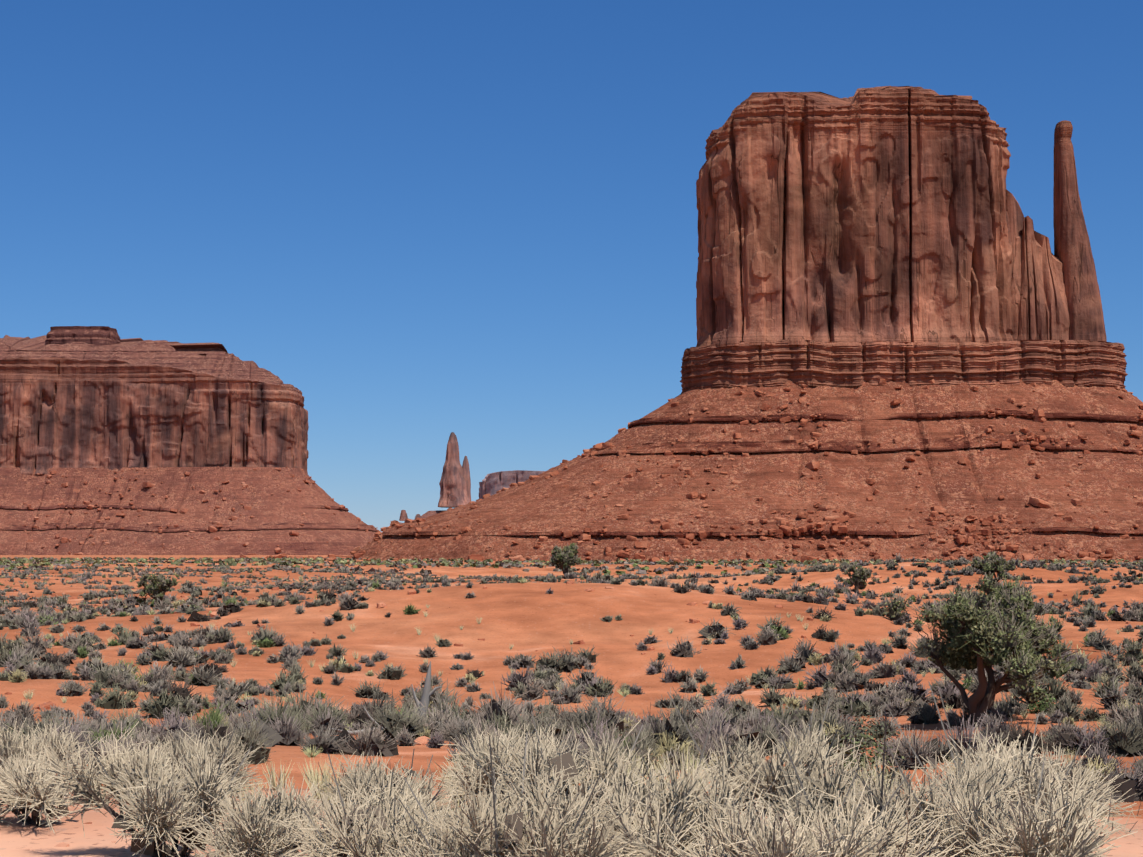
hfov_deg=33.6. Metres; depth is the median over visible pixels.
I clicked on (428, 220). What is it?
sky
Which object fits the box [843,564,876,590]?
juniper
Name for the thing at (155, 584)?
juniper
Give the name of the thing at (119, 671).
sagebrush
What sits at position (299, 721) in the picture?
sagebrush
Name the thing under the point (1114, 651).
shrubs
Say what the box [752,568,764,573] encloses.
shrub
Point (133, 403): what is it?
mesa cliffs
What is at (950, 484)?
mitten talus
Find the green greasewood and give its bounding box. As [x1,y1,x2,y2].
[0,684,1055,789]
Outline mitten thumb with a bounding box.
[1053,120,1106,341]
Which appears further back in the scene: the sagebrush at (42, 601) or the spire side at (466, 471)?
the spire side at (466, 471)
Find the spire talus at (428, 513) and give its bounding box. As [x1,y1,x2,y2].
[421,510,445,517]
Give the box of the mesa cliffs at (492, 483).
[479,470,544,498]
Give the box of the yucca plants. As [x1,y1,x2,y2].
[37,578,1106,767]
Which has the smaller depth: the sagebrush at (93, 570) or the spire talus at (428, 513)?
the sagebrush at (93, 570)
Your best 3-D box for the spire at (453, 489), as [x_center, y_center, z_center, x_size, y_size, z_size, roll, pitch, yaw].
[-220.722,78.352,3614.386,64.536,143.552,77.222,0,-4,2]
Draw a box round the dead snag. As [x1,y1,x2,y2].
[330,661,441,734]
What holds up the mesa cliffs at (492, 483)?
on the mesa talus
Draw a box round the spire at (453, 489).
[438,432,470,507]
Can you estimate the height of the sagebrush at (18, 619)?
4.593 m
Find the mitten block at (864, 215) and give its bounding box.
[696,86,1013,346]
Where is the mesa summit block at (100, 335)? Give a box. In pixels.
[45,326,120,345]
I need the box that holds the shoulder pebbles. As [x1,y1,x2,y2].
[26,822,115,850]
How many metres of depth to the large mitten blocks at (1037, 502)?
1007.01 m
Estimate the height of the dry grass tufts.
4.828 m
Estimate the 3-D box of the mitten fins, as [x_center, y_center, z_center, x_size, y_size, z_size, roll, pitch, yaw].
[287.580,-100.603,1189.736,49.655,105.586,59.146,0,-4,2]
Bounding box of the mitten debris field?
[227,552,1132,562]
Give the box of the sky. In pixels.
[0,0,1142,531]
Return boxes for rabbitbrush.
[0,682,1142,856]
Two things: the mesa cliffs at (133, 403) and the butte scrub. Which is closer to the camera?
the butte scrub
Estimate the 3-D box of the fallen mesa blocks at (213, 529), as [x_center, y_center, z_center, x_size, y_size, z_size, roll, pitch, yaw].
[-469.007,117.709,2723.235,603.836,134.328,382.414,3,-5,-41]
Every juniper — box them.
[136,573,180,602]
[550,543,582,575]
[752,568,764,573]
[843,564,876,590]
[876,572,1108,726]
[972,550,1016,582]
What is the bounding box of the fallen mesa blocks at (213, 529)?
[22,466,380,554]
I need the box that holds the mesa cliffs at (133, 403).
[0,335,308,475]
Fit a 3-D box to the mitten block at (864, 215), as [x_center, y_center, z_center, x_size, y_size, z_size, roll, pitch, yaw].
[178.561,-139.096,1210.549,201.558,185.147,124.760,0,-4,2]
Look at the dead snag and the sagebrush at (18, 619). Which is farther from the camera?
the sagebrush at (18, 619)
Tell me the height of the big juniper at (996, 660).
5.594 m
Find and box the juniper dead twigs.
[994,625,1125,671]
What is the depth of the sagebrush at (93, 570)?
364.30 m
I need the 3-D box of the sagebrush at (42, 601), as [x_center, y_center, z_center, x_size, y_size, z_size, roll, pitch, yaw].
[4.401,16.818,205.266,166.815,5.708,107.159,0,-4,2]
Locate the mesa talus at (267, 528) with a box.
[0,467,377,554]
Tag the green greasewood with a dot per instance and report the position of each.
(878, 735)
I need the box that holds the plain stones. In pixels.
[4,562,1138,748]
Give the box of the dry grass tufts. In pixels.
[22,602,1127,832]
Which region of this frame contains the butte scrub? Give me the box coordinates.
[0,556,1142,566]
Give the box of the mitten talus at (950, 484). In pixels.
[350,379,1142,560]
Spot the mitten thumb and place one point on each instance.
(1072, 250)
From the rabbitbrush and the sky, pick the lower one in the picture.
the rabbitbrush
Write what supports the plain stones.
on the ground
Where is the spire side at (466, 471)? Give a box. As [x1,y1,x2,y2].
[462,456,470,500]
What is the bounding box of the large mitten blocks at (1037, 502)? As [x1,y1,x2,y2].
[563,440,1142,554]
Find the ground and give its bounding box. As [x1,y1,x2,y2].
[0,555,1142,856]
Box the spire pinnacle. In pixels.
[399,510,407,520]
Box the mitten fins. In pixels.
[1006,190,1069,340]
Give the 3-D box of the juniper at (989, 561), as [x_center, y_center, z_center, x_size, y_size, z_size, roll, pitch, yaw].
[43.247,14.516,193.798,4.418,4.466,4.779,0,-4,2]
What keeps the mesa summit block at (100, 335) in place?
on the mesa cliffs at (133, 403)
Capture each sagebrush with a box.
[0,553,1142,614]
[0,556,1142,575]
[0,563,688,589]
[0,574,1142,649]
[0,613,1142,728]
[0,681,1142,802]
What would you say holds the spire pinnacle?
on the spire talus at (428, 513)
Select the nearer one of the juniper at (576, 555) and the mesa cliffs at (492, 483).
the juniper at (576, 555)

